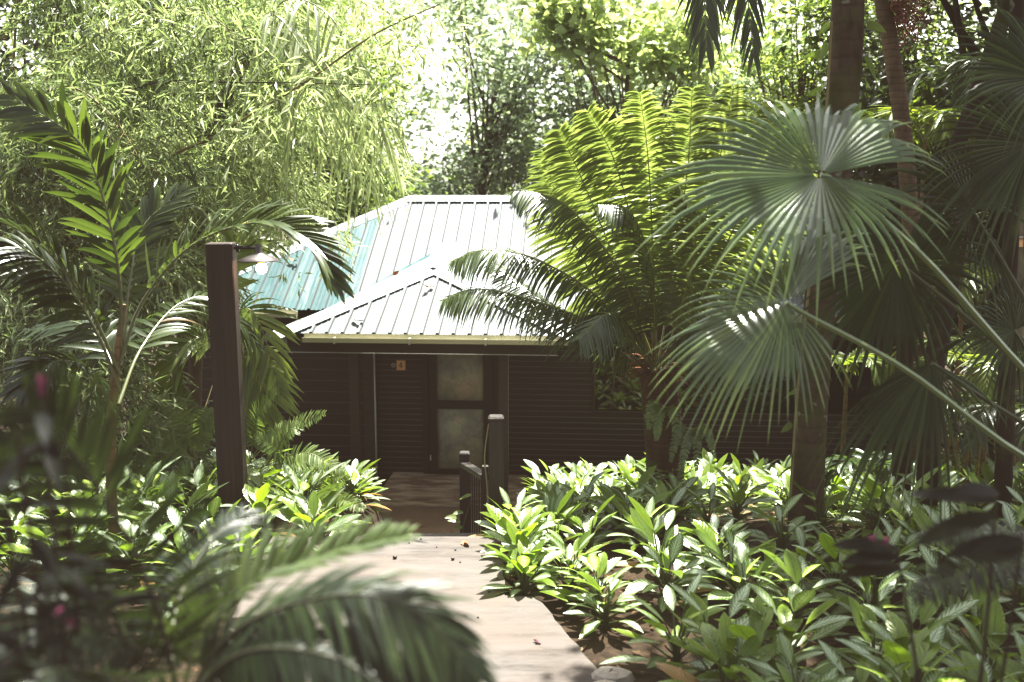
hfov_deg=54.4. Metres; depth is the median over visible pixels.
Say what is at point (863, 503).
aglaonema plant
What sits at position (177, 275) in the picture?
bamboo cane
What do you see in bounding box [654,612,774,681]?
aglaonema plant
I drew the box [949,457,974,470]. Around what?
aglaonema plant
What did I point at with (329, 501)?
aglaonema plant
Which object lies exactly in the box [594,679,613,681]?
edging stone
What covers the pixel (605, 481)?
aglaonema plant
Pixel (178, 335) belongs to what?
broadleaf tree
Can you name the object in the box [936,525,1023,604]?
aglaonema plant
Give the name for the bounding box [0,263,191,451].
bamboo cane
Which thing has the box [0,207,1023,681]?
ground
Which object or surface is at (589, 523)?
aglaonema plant
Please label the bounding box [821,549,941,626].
aglaonema plant
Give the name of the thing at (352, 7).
bamboo cane
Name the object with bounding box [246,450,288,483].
aglaonema plant
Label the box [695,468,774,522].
aglaonema plant
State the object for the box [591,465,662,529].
aglaonema plant
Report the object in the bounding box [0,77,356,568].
areca palm
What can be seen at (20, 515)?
aglaonema plant
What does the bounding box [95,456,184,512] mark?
aglaonema plant
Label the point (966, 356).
understorey palm
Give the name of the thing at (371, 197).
cane
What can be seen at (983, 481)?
aglaonema plant
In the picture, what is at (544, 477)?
aglaonema plant
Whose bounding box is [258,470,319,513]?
aglaonema plant
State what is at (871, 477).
aglaonema plant
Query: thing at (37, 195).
bamboo cane
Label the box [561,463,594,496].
aglaonema plant
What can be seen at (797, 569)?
aglaonema plant
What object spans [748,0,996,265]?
broadleaf tree
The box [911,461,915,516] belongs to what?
aglaonema plant
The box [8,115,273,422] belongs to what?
bamboo cane
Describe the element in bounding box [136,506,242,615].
aglaonema plant
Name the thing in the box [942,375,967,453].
yellow cane
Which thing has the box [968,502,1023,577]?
aglaonema plant
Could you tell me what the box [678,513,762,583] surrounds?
aglaonema plant
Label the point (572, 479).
aglaonema plant
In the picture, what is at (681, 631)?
aglaonema plant
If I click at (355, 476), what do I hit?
aglaonema plant
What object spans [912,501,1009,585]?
aglaonema plant
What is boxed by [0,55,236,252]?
bamboo cane
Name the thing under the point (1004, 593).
aglaonema plant
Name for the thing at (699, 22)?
feather palm
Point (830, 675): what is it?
aglaonema plant
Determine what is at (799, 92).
feathery tree
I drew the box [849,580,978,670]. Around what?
aglaonema plant
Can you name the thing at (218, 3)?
bamboo cane
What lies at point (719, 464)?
aglaonema plant
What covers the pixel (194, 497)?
aglaonema plant
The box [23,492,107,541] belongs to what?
aglaonema plant
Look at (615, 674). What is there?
edging stone
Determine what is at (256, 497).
aglaonema plant
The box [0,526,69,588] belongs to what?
aglaonema plant
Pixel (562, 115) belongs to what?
broadleaf tree
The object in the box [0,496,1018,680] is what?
leaf litter
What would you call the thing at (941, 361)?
tree
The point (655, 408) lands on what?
fern
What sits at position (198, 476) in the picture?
aglaonema plant
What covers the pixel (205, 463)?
aglaonema plant
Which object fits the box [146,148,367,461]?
bamboo cane
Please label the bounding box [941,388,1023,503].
understorey palm
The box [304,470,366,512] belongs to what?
fern
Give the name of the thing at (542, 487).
aglaonema plant
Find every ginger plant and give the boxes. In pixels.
[65,437,146,466]
[99,413,197,485]
[120,373,187,461]
[145,407,214,492]
[167,426,248,477]
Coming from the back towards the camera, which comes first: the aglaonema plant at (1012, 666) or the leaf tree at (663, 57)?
the leaf tree at (663, 57)
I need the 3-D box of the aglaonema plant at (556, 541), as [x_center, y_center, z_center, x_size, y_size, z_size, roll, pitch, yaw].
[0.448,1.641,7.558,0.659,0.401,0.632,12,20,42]
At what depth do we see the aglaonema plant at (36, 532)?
7.39 m
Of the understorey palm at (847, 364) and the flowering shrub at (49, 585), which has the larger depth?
the understorey palm at (847, 364)
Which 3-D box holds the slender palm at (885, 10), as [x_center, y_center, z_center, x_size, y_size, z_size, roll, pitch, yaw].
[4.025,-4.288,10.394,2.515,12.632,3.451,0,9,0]
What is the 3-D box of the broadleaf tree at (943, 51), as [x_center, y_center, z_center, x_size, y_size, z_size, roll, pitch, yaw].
[6.245,-1.229,15.433,1.903,7.236,1.882,6,10,33]
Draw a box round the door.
[428,354,493,471]
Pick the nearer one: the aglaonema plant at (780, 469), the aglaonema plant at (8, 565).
the aglaonema plant at (8, 565)
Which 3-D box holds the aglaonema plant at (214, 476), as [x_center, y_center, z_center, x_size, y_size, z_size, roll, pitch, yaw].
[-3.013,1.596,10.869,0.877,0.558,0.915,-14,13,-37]
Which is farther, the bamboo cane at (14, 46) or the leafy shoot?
the bamboo cane at (14, 46)
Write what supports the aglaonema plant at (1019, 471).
on the ground
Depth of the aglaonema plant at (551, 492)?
9.32 m
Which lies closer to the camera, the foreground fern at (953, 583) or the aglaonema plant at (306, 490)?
the foreground fern at (953, 583)
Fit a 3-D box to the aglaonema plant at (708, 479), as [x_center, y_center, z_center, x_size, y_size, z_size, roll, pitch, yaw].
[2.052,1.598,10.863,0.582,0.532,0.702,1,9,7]
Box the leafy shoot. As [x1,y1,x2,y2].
[647,467,684,502]
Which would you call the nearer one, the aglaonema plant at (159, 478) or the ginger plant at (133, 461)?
the aglaonema plant at (159, 478)
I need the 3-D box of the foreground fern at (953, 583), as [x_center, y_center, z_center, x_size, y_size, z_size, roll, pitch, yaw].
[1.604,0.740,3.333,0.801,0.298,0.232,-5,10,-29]
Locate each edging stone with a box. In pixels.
[591,666,634,681]
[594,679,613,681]
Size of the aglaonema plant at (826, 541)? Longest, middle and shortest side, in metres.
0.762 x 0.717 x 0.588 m
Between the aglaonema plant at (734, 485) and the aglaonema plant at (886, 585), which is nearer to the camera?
the aglaonema plant at (886, 585)
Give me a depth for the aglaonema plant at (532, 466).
12.78 m
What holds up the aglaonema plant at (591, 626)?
on the ground
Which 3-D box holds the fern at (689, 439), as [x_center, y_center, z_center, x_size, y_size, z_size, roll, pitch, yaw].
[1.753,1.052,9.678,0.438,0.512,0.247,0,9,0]
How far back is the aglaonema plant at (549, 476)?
11.03 m
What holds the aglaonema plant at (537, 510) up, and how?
on the ground
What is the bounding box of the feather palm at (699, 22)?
[674,0,770,82]
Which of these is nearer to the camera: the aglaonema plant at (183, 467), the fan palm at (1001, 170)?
the fan palm at (1001, 170)
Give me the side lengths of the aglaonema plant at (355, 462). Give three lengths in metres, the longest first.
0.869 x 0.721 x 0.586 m
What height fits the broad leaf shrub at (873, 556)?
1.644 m
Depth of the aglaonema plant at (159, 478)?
9.37 m
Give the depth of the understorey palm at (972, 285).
11.23 m
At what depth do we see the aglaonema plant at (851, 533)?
7.81 m
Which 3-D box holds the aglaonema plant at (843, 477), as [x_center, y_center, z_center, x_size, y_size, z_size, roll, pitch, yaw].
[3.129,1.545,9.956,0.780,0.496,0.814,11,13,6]
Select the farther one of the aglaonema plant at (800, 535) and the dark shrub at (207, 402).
the dark shrub at (207, 402)
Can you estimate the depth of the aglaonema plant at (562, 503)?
8.12 m
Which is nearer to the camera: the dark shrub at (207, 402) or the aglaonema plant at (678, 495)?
the aglaonema plant at (678, 495)
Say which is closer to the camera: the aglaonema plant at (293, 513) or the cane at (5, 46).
the aglaonema plant at (293, 513)
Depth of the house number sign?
16.36 m
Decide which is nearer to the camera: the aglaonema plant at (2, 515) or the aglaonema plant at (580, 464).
the aglaonema plant at (2, 515)
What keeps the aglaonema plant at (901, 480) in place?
on the ground
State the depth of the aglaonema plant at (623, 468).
11.93 m
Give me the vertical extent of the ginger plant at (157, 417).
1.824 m
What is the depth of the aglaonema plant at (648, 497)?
9.85 m
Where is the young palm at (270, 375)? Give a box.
[142,224,304,439]
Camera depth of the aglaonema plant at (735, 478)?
11.43 m
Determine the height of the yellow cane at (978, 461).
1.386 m
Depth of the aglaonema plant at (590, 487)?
9.10 m
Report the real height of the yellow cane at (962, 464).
1.297 m
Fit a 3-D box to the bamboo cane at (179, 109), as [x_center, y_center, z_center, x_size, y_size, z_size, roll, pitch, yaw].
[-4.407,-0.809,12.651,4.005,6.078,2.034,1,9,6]
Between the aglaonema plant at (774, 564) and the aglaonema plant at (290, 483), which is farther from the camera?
the aglaonema plant at (290, 483)
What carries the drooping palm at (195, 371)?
on the ground
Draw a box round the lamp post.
[205,240,280,516]
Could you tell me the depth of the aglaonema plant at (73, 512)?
7.77 m
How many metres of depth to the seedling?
9.65 m
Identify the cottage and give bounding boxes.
[155,195,931,520]
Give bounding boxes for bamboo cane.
[0,0,90,477]
[0,0,223,310]
[0,0,304,426]
[0,43,414,239]
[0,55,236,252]
[0,122,140,313]
[0,184,247,353]
[0,212,193,386]
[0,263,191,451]
[0,293,204,514]
[1,27,323,217]
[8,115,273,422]
[59,0,350,416]
[73,108,350,452]
[73,243,259,417]
[87,8,383,426]
[104,3,492,452]
[128,79,422,460]
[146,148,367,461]
[162,0,426,457]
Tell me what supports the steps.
on the ground
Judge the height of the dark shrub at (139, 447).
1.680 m
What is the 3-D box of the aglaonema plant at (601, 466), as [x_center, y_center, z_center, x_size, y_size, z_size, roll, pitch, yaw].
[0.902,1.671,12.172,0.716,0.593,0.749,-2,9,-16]
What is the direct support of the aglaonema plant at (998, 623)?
on the ground
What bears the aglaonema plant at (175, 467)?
on the ground
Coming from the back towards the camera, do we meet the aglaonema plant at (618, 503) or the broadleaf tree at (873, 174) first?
the broadleaf tree at (873, 174)
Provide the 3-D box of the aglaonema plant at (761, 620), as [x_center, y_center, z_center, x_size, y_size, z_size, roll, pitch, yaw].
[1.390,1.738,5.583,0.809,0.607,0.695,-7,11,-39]
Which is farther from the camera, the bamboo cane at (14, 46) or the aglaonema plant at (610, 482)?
the bamboo cane at (14, 46)
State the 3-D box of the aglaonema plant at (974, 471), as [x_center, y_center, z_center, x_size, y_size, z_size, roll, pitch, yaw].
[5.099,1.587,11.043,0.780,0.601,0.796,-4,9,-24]
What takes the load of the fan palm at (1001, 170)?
on the ground
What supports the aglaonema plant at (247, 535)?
on the ground
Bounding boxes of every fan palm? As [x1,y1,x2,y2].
[632,91,1023,541]
[911,2,1023,282]
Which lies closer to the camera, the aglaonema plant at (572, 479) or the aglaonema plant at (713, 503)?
the aglaonema plant at (713, 503)
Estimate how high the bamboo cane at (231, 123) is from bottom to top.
5.681 m
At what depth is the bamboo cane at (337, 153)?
12.44 m
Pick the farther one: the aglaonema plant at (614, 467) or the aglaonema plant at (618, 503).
the aglaonema plant at (614, 467)
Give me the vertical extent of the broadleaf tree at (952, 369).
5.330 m
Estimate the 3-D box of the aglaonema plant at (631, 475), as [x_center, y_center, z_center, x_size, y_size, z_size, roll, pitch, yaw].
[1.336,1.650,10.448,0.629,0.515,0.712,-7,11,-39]
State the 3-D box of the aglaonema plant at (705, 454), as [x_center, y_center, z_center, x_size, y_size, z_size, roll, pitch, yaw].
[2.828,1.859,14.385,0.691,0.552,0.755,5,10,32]
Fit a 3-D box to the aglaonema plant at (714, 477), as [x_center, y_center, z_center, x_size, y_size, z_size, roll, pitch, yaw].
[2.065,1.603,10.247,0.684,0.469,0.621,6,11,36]
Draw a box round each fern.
[150,388,214,461]
[245,387,284,460]
[254,409,343,474]
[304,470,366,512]
[645,399,680,444]
[668,423,716,477]
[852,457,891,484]
[903,510,1023,609]
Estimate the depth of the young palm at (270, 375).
9.97 m
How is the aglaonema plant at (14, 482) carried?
on the ground
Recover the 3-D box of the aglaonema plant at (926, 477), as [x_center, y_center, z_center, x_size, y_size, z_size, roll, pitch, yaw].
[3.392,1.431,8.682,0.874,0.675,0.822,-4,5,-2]
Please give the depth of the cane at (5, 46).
16.26 m
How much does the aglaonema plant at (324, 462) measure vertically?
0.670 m
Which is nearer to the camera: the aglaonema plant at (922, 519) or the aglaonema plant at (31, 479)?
the aglaonema plant at (922, 519)
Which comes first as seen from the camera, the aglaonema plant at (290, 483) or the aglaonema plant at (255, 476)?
the aglaonema plant at (255, 476)
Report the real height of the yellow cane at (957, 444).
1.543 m
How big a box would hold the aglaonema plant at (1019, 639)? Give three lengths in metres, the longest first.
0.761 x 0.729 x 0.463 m
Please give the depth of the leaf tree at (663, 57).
19.98 m
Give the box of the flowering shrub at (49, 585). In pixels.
[0,373,173,681]
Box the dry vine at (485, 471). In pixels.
[484,424,488,533]
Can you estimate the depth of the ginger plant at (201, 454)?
11.26 m
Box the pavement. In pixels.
[388,506,480,532]
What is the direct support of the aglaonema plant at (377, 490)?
on the ground
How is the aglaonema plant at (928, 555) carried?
on the ground
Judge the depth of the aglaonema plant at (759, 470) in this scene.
12.06 m
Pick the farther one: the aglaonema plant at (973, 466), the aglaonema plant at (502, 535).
the aglaonema plant at (973, 466)
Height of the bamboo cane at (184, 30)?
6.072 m
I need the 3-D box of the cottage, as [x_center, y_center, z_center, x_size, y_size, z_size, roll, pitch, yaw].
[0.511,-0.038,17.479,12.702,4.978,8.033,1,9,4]
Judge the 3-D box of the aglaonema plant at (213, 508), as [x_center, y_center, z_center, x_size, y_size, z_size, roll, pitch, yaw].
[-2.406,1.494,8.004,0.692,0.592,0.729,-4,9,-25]
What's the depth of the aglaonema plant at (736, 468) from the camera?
12.89 m
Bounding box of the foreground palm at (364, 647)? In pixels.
[0,352,499,681]
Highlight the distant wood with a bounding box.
[0,0,1007,270]
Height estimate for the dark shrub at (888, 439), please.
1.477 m
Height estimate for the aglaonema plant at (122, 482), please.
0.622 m
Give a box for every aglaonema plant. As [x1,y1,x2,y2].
[0,457,58,537]
[0,477,42,532]
[0,496,45,563]
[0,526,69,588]
[2,490,121,590]
[15,457,44,513]
[15,457,92,515]
[16,494,131,566]
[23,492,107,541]
[30,495,104,554]
[37,476,122,495]
[54,476,144,532]
[74,487,141,552]
[89,510,181,592]
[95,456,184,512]
[97,474,182,534]
[118,470,228,570]
[128,470,187,512]
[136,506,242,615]
[142,458,194,492]
[157,462,218,530]
[164,449,213,510]
[167,467,218,521]
[168,497,250,558]
[171,454,211,491]
[175,457,217,511]
[187,458,251,505]
[197,519,289,575]
[201,457,271,512]
[207,450,283,503]
[220,483,295,538]
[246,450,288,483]
[247,462,297,527]
[249,462,344,527]
[253,456,291,493]
[257,465,316,509]
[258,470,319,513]
[261,450,302,508]
[270,490,361,549]
[274,462,332,496]
[286,487,370,535]
[299,452,342,490]
[310,456,359,505]
[323,465,391,510]
[328,458,385,495]
[335,460,379,500]
[340,468,388,511]
[470,487,547,535]
[478,507,556,575]
[481,499,541,553]
[481,503,560,575]
[481,534,578,601]
[482,503,558,563]
[490,520,551,590]
[513,480,582,519]
[516,487,592,550]
[516,489,583,534]
[521,459,569,486]
[521,466,563,495]
[524,470,539,503]
[524,486,606,542]
[531,475,584,492]
[533,529,604,585]
[534,543,597,596]
[539,491,592,546]
[545,466,589,511]
[545,466,596,508]
[553,494,629,555]
[555,461,592,492]
[555,471,614,531]
[557,552,635,610]
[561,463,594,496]
[563,567,650,638]
[566,457,616,493]
[570,467,618,512]
[581,474,624,517]
[582,475,626,518]
[585,483,659,544]
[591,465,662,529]
[592,491,671,547]
[595,461,639,486]
[600,573,725,669]
[603,473,645,502]
[605,497,686,560]
[612,454,645,484]
[612,495,703,581]
[614,479,695,544]
[615,472,664,502]
[617,461,642,502]
[625,533,714,611]
[630,460,645,475]
[631,466,692,518]
[649,474,717,530]
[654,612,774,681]
[660,582,781,681]
[662,478,708,522]
[672,520,769,590]
[677,483,737,533]
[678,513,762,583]
[678,515,785,602]
[684,462,722,520]
[686,464,720,499]
[686,467,724,506]
[686,594,823,681]
[687,448,732,486]
[688,451,727,469]
[688,453,728,487]
[689,469,738,506]
[692,469,748,515]
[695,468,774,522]
[696,541,791,616]
[702,457,735,486]
[705,466,778,523]
[715,582,852,671]
[724,470,757,507]
[727,453,755,484]
[733,662,853,681]
[735,535,807,596]
[736,457,765,490]
[736,632,840,681]
[740,493,823,560]
[741,549,855,631]
[745,450,777,471]
[746,460,785,506]
[748,473,769,496]
[750,472,789,518]
[751,463,782,503]
[753,476,788,515]
[756,455,790,503]
[757,463,790,503]
[775,484,831,507]
[776,527,847,583]
[783,466,861,514]
[783,475,861,530]
[792,532,882,610]
[803,639,908,681]
[806,523,861,574]
[817,596,920,681]
[818,526,938,603]
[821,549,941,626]
[821,569,914,658]
[823,486,850,524]
[824,475,874,529]
[825,462,855,512]
[825,473,860,516]
[830,471,918,529]
[832,478,912,537]
[833,473,884,513]
[835,626,982,681]
[837,610,985,681]
[848,474,908,520]
[849,472,904,532]
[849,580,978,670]
[850,468,885,485]
[851,467,946,537]
[852,643,965,681]
[866,482,936,559]
[880,517,926,582]
[890,463,970,520]
[893,465,965,523]
[893,544,1011,657]
[895,503,965,582]
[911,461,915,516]
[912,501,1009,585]
[919,565,1023,659]
[930,599,1023,681]
[934,650,1023,681]
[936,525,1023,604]
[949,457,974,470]
[949,462,988,506]
[949,468,1016,515]
[951,502,1000,538]
[958,471,1015,504]
[962,556,1023,622]
[966,457,1023,521]
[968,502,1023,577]
[986,629,1023,679]
[988,609,1023,669]
[990,467,1023,510]
[991,450,1023,522]
[996,486,1023,529]
[997,525,1023,595]
[997,644,1023,681]
[1013,461,1023,503]
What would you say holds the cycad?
on the ground
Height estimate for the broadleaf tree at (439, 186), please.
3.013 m
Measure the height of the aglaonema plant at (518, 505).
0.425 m
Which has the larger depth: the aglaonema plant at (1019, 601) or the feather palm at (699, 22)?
the feather palm at (699, 22)
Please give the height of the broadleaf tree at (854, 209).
7.629 m
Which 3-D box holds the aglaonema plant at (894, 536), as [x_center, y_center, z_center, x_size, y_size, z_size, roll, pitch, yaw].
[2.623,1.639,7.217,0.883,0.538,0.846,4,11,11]
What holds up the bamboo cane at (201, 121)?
on the ground
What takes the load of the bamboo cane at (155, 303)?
on the ground
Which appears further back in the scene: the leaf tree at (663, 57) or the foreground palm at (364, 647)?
the leaf tree at (663, 57)
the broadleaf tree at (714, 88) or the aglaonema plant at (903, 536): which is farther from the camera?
the broadleaf tree at (714, 88)
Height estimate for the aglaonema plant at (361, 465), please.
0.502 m
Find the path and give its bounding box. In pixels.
[201,536,596,681]
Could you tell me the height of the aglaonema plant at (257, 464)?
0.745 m
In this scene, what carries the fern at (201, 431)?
on the ground
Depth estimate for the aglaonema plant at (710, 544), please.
7.03 m
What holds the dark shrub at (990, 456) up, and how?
on the ground
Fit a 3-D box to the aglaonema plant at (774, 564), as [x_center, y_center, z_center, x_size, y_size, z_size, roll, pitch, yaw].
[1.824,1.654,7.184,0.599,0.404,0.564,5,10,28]
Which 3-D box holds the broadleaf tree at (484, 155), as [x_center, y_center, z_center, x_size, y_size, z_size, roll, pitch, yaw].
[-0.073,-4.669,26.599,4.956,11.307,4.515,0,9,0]
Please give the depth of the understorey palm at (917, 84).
12.60 m
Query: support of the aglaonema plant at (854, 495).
on the ground
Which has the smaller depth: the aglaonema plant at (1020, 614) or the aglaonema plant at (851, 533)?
the aglaonema plant at (1020, 614)
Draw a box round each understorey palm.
[824,448,914,519]
[831,348,893,511]
[862,95,1005,217]
[885,335,1023,483]
[887,258,1000,482]
[888,53,993,462]
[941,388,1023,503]
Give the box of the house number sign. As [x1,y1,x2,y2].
[396,360,404,369]
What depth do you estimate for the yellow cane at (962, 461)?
10.00 m
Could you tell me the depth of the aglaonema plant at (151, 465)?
10.97 m
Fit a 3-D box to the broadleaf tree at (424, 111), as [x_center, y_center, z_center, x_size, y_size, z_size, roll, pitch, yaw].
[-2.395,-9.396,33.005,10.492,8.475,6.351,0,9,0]
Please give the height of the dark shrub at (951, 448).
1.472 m
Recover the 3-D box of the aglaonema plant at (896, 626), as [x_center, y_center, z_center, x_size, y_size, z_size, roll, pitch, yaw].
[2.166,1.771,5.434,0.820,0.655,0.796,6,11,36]
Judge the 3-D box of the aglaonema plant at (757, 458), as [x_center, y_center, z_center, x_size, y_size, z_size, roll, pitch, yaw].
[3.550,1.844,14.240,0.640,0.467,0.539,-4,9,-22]
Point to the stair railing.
(468, 470)
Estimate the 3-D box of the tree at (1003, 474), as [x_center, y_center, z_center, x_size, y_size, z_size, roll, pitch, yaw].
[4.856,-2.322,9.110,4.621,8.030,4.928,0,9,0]
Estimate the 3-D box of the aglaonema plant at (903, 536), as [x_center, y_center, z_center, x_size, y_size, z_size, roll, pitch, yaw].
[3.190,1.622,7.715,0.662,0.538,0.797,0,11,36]
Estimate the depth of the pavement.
14.16 m
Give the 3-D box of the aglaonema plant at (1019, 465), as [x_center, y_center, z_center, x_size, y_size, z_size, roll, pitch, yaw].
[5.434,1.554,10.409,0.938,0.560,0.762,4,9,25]
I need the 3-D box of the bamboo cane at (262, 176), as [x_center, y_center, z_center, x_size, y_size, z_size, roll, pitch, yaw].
[-3.776,-0.334,12.180,3.726,5.038,2.324,0,9,0]
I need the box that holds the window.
[591,334,882,418]
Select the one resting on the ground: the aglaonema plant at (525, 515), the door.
the aglaonema plant at (525, 515)
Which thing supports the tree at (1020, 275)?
on the ground
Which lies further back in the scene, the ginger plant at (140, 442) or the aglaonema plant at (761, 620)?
the ginger plant at (140, 442)
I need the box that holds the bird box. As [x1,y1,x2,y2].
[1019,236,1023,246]
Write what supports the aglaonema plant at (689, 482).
on the ground
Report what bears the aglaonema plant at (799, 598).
on the ground
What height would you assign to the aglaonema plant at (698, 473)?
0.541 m
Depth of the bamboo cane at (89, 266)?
10.00 m
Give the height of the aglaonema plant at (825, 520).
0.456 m
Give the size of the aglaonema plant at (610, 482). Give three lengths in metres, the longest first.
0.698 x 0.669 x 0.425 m
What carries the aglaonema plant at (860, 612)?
on the ground
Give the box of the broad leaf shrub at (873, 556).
[831,482,1023,681]
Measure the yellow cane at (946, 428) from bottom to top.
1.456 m
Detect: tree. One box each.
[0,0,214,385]
[12,0,347,412]
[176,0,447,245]
[326,132,503,218]
[327,0,554,178]
[414,0,590,194]
[470,5,697,194]
[504,0,742,193]
[601,7,827,181]
[684,0,923,236]
[684,74,989,290]
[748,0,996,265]
[838,0,1023,461]
[866,20,977,291]
[887,0,1023,528]
[891,0,1009,522]
[916,90,1007,517]
[924,213,992,424]
[1015,131,1023,504]
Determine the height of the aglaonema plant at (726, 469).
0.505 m
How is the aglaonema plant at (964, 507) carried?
on the ground
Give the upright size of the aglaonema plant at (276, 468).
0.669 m
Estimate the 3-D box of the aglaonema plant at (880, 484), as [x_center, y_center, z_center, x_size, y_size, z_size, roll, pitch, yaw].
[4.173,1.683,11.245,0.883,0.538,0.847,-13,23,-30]
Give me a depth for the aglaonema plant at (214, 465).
10.37 m
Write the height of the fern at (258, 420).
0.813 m
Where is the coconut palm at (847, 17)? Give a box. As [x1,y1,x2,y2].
[787,0,864,532]
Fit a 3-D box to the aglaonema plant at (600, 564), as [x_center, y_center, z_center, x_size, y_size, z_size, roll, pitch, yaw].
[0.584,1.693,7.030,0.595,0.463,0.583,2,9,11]
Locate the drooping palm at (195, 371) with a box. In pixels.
[188,0,420,461]
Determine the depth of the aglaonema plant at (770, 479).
11.47 m
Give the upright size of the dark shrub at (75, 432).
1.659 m
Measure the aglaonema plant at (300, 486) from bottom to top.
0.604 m
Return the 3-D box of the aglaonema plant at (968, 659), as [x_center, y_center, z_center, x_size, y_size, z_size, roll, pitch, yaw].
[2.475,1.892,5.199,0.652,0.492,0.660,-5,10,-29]
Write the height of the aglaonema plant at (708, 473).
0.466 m
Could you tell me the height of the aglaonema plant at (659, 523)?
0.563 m
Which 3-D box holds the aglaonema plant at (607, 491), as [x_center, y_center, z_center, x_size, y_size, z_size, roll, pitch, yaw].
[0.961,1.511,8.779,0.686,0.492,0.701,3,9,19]
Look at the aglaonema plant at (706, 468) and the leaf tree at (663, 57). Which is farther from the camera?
the leaf tree at (663, 57)
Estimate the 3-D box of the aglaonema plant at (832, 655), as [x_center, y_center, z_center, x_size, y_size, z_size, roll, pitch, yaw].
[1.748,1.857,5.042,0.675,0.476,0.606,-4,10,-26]
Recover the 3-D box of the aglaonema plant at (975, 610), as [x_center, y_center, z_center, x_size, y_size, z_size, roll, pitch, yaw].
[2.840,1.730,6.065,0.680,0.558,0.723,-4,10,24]
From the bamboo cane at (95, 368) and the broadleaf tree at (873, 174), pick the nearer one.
the bamboo cane at (95, 368)
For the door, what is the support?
in the cottage
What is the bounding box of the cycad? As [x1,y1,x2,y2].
[435,83,819,518]
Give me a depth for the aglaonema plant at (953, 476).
9.23 m
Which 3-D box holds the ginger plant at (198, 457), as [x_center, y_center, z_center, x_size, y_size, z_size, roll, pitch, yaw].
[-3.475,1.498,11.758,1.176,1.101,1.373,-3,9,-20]
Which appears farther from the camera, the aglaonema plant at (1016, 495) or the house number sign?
the house number sign
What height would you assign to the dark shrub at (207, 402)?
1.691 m
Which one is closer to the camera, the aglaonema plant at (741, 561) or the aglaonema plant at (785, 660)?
the aglaonema plant at (785, 660)
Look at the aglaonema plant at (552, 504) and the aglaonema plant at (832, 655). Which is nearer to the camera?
the aglaonema plant at (832, 655)
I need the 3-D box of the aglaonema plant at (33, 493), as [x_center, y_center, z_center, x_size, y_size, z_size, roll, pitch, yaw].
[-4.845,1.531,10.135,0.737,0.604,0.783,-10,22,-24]
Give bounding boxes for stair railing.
[459,414,503,542]
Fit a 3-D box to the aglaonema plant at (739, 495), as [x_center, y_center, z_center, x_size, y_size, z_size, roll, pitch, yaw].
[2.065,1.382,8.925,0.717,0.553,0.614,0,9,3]
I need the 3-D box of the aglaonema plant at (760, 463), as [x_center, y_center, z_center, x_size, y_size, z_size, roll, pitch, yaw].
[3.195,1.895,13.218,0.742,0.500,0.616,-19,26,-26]
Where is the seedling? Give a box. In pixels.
[445,493,471,532]
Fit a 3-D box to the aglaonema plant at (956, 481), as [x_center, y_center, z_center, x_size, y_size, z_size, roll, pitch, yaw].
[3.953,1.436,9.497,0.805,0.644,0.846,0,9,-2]
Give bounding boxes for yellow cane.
[941,377,977,474]
[941,391,955,462]
[941,400,984,506]
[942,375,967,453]
[949,397,990,484]
[962,404,984,506]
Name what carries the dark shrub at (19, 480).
on the ground
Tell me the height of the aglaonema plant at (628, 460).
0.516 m
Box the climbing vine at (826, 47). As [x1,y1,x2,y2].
[777,21,886,498]
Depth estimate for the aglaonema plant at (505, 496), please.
8.43 m
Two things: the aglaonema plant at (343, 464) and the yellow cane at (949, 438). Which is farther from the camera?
the aglaonema plant at (343, 464)
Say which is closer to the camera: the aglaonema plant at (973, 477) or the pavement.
the aglaonema plant at (973, 477)
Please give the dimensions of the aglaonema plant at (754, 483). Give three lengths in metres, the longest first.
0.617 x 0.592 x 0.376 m
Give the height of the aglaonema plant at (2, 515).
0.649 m
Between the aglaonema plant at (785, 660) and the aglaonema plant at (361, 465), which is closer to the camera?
the aglaonema plant at (785, 660)
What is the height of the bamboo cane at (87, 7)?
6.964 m
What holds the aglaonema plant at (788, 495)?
on the ground
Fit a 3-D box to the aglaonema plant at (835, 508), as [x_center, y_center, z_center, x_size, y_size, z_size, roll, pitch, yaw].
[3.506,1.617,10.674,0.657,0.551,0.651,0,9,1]
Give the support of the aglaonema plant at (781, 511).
on the ground
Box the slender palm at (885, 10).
[874,0,940,461]
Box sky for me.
[0,0,1008,203]
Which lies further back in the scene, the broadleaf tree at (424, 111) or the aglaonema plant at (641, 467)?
the broadleaf tree at (424, 111)
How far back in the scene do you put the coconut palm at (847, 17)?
8.58 m
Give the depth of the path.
6.80 m
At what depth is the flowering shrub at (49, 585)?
2.02 m
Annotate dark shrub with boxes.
[0,367,146,492]
[0,372,80,498]
[92,376,166,459]
[143,369,212,446]
[856,382,963,450]
[856,397,948,432]
[941,420,995,470]
[947,421,1023,464]
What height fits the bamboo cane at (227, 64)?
6.327 m
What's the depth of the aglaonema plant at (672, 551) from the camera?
7.05 m
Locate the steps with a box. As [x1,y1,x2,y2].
[361,533,481,535]
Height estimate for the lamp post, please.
2.886 m
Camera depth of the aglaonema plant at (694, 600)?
5.85 m
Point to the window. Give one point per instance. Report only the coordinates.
(623, 400)
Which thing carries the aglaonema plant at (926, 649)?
on the ground
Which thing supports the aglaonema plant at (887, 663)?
on the ground
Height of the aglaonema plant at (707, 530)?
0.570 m
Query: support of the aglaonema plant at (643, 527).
on the ground
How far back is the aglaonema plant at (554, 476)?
11.46 m
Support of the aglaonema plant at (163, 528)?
on the ground
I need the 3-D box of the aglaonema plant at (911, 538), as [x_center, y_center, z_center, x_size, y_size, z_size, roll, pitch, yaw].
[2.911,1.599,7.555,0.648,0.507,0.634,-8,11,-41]
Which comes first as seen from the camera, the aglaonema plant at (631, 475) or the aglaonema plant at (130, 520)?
the aglaonema plant at (130, 520)
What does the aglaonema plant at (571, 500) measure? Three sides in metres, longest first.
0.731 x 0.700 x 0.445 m

